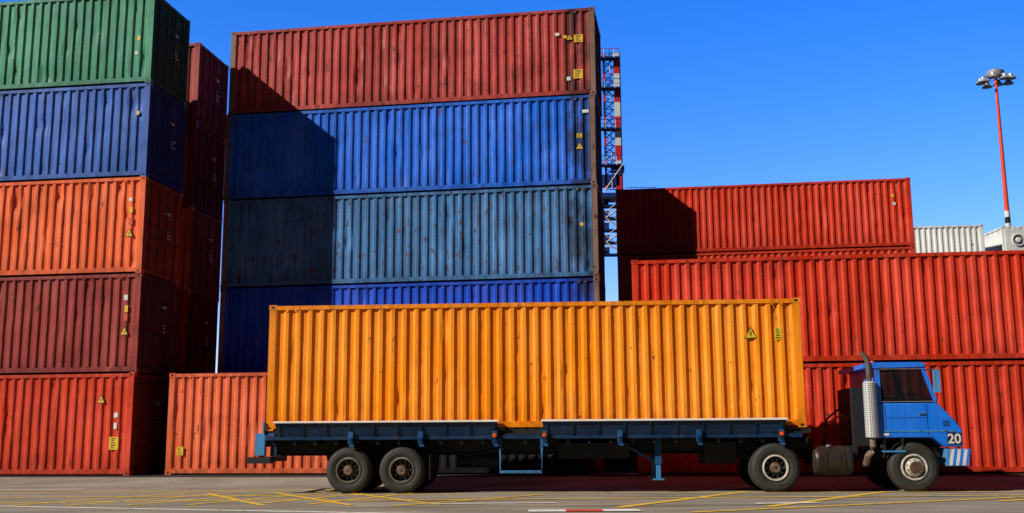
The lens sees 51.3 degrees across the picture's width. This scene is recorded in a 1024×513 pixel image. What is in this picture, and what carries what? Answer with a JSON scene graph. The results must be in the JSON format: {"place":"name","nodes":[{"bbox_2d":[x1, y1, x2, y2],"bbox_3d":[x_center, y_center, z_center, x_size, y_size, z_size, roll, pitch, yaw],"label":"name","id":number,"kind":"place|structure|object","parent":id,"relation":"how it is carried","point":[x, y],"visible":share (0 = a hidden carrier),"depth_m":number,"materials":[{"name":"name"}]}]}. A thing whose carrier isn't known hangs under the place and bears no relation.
{"place":"outdoors","nodes":[
{"label":"outdoors","id":0,"kind":"place"},
{"bbox_2d":[0,467,1023,512],"bbox_3d":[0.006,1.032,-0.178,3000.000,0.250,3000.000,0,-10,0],"label":"ground","id":1,"kind":"structure","parent":0,"point":[623,486],"depth_m":23.68,"materials":[{"name":"grey asphalt"}]},
{"bbox_2d":[0,372,169,475],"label":"shipping container","id":2,"kind":"object","parent":1,"relation":"on","point":[116,423],"visible":0.98,"depth_m":30.68,"materials":[{"name":"red metal"}]},
{"bbox_2d":[0,273,178,376],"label":"shipping container","id":3,"kind":"object","parent":2,"relation":"on","point":[99,324],"visible":1,"depth_m":31.23,"materials":[{"name":"red metal"}]},
{"bbox_2d":[0,176,182,283],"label":"shipping container","id":4,"kind":"object","parent":3,"relation":"on","point":[124,225],"visible":0.97,"depth_m":31.72,"materials":[{"name":"orange metal"}]},
{"bbox_2d":[0,82,186,193],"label":"shipping container","id":5,"kind":"object","parent":4,"relation":"on","point":[101,132],"visible":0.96,"depth_m":32.22,"materials":[{"name":"blue metal"}]},
{"bbox_2d":[0,0,190,106],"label":"shipping container","id":6,"kind":"object","parent":5,"relation":"on","point":[46,44],"visible":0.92,"depth_m":32.72,"materials":[{"name":"green metal"}]},
{"bbox_2d":[165,372,327,474],"bbox_3d":[-6.753,4.925,31.484,6.072,2.894,2.452,-2,-10,8],"label":"shipping container","id":7,"kind":"object","parent":1,"relation":"on","point":[215,422],"visible":0.41,"depth_m":30.54,"materials":[{"name":"red metal"}]},
{"bbox_2d":[0,489,1023,512],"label":"road markings","id":8,"kind":"object","parent":1,"relation":"on","point":[684,498],"visible":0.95,"depth_m":21.28,"materials":[{"name":"yellow paint"}]},
{"bbox_2d":[438,428,596,473],"bbox_3d":[-0.716,4.739,30.617,6.072,2.894,2.452,-2,-10,8],"label":"shipping container","id":9,"kind":"object","parent":1,"relation":"on","point":[547,464],"visible":0.14,"depth_m":29.10,"materials":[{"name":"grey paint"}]},
{"bbox_2d":[246,418,810,493],"bbox_3d":[0.391,4.678,25.055,12.750,1.633,2.638,-1,-10,4],"label":"flatbed trailer","id":10,"kind":"object","parent":1,"relation":"on","point":[400,456],"visible":0.99,"depth_m":24.18,"materials":[{"name":"blue paint"}]},
{"bbox_2d":[265,298,806,430],"bbox_3d":[0.516,2.665,25.472,12.206,2.894,2.452,-1,-10,4],"label":"shipping container","id":11,"kind":"object","parent":10,"relation":"on","point":[522,365],"visible":1,"depth_m":24.31,"materials":[{"name":"orange metal"}]},
{"bbox_2d":[601,48,655,256],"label":"gantry crane","id":12,"kind":"object","parent":1,"relation":"on","point":[612,181],"visible":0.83,"depth_m":113.58,"materials":[{"name":"blue metal"}]},
{"bbox_2d":[637,361,1023,473],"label":"shipping container","id":13,"kind":"object","parent":1,"relation":"on","point":[981,403],"visible":0.3,"depth_m":27.70,"materials":[{"name":"red metal"}]},
{"bbox_2d":[631,250,1023,363],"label":"shipping container","id":14,"kind":"object","parent":13,"relation":"on","point":[936,307],"visible":0.72,"depth_m":28.34,"materials":[{"name":"red metal"}]},
{"bbox_2d":[736,351,969,491],"bbox_3d":[7.546,3.835,24.712,5.100,3.093,2.700,-1,-10,4],"label":"terminal tractor truck","id":15,"kind":"object","parent":1,"relation":"on","point":[897,420],"visible":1,"depth_m":23.57,"materials":[{"name":"blue paint"}]},
{"bbox_2d":[975,68,1016,225],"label":"floodlight mast","id":16,"kind":"object","parent":1,"relation":"on","point":[996,73],"visible":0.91,"depth_m":68.21,"materials":[{"name":"red metal"}]},
{"bbox_2d":[0,0,1023,372],"label":"sky","id":17,"kind":"structure","parent":0,"point":[714,92],"materials":[{"name":"blue"}]},
{"bbox_2d":[596,458,609,470],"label":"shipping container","id":18,"kind":"object","parent":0,"point":[602,464],"visible":0.04,"depth_m":31.50,"materials":[{"name":"red metal"}]},
{"bbox_2d":[217,277,605,372],"bbox_3d":[-3.158,2.451,34.309,12.206,2.894,2.452,-2,-10,9],"label":"shipping container","id":19,"kind":"object","parent":18,"relation":"on","point":[243,341],"visible":0.33,"depth_m":33.66,"materials":[{"name":"blue metal"}]},
{"bbox_2d":[220,184,604,288],"bbox_3d":[-3.181,-0.404,34.795,12.206,2.894,2.452,-2,-10,9],"label":"shipping container","id":20,"kind":"object","parent":19,"relation":"on","point":[554,232],"visible":0.97,"depth_m":33.61,"materials":[{"name":"blue metal"}]},
{"bbox_2d":[223,94,602,200],"bbox_3d":[-3.221,-3.259,35.279,12.206,2.894,2.452,-2,-10,9],"label":"shipping container","id":21,"kind":"object","parent":20,"relation":"on","point":[511,143],"visible":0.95,"depth_m":34.09,"materials":[{"name":"blue metal"}]},
{"bbox_2d":[228,6,601,116],"bbox_3d":[-3.196,-6.109,35.794,12.206,2.894,2.452,-2,-10,9],"label":"shipping container","id":22,"kind":"object","parent":21,"relation":"on","point":[537,54],"visible":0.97,"depth_m":34.60,"materials":[{"name":"red metal"}]},
{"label":"shipping container","id":23,"kind":"object","parent":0,"visible":0},
{"bbox_2d":[161,292,218,376],"bbox_3d":[-16.542,2.998,37.026,12.206,2.894,2.453,-2,-10,8],"label":"shipping container","id":24,"kind":"object","parent":23,"relation":"on","point":[196,339],"visible":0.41,"depth_m":35.80,"materials":[{"name":"red metal"}]},
{"bbox_2d":[179,207,222,301],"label":"shipping container","id":25,"kind":"object","parent":24,"relation":"on","point":[200,255],"visible":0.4,"depth_m":36.28,"materials":[{"name":"red metal"}]},
{"bbox_2d":[182,123,225,220],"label":"shipping container","id":26,"kind":"object","parent":25,"relation":"on","point":[203,171],"visible":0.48,"depth_m":36.75,"materials":[{"name":"red metal"}]},
{"bbox_2d":[186,42,228,142],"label":"shipping container","id":27,"kind":"object","parent":26,"relation":"on","point":[207,88],"visible":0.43,"depth_m":37.23,"materials":[{"name":"red metal"}]},
{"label":"shipping container","id":28,"kind":"object","parent":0,"visible":0},
{"bbox_2d":[617,246,914,300],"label":"shipping container","id":29,"kind":"object","parent":28,"relation":"on","point":[624,278],"visible":0.16,"depth_m":44.96,"materials":[{"name":"red metal"}]},
{"bbox_2d":[616,177,914,255],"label":"shipping container","id":30,"kind":"object","parent":29,"relation":"on","point":[868,213],"visible":0.96,"depth_m":44.99,"materials":[{"name":"red metal"}]},
{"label":"shipping container","id":31,"kind":"object","parent":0,"visible":0},
{"bbox_2d":[914,224,984,252],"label":"shipping container","id":32,"kind":"object","parent":31,"relation":"on","point":[952,238],"visible":0.17,"depth_m":54.27,"materials":[{"name":"white metal"}]},
{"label":"shipping container","id":33,"kind":"object","parent":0,"visible":0},
{"bbox_2d":[984,226,1023,250],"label":"shipping container","id":34,"kind":"object","parent":33,"relation":"on","point":[1002,238],"visible":0.26,"depth_m":54.55,"materials":[{"name":"white metal"}]}
]}

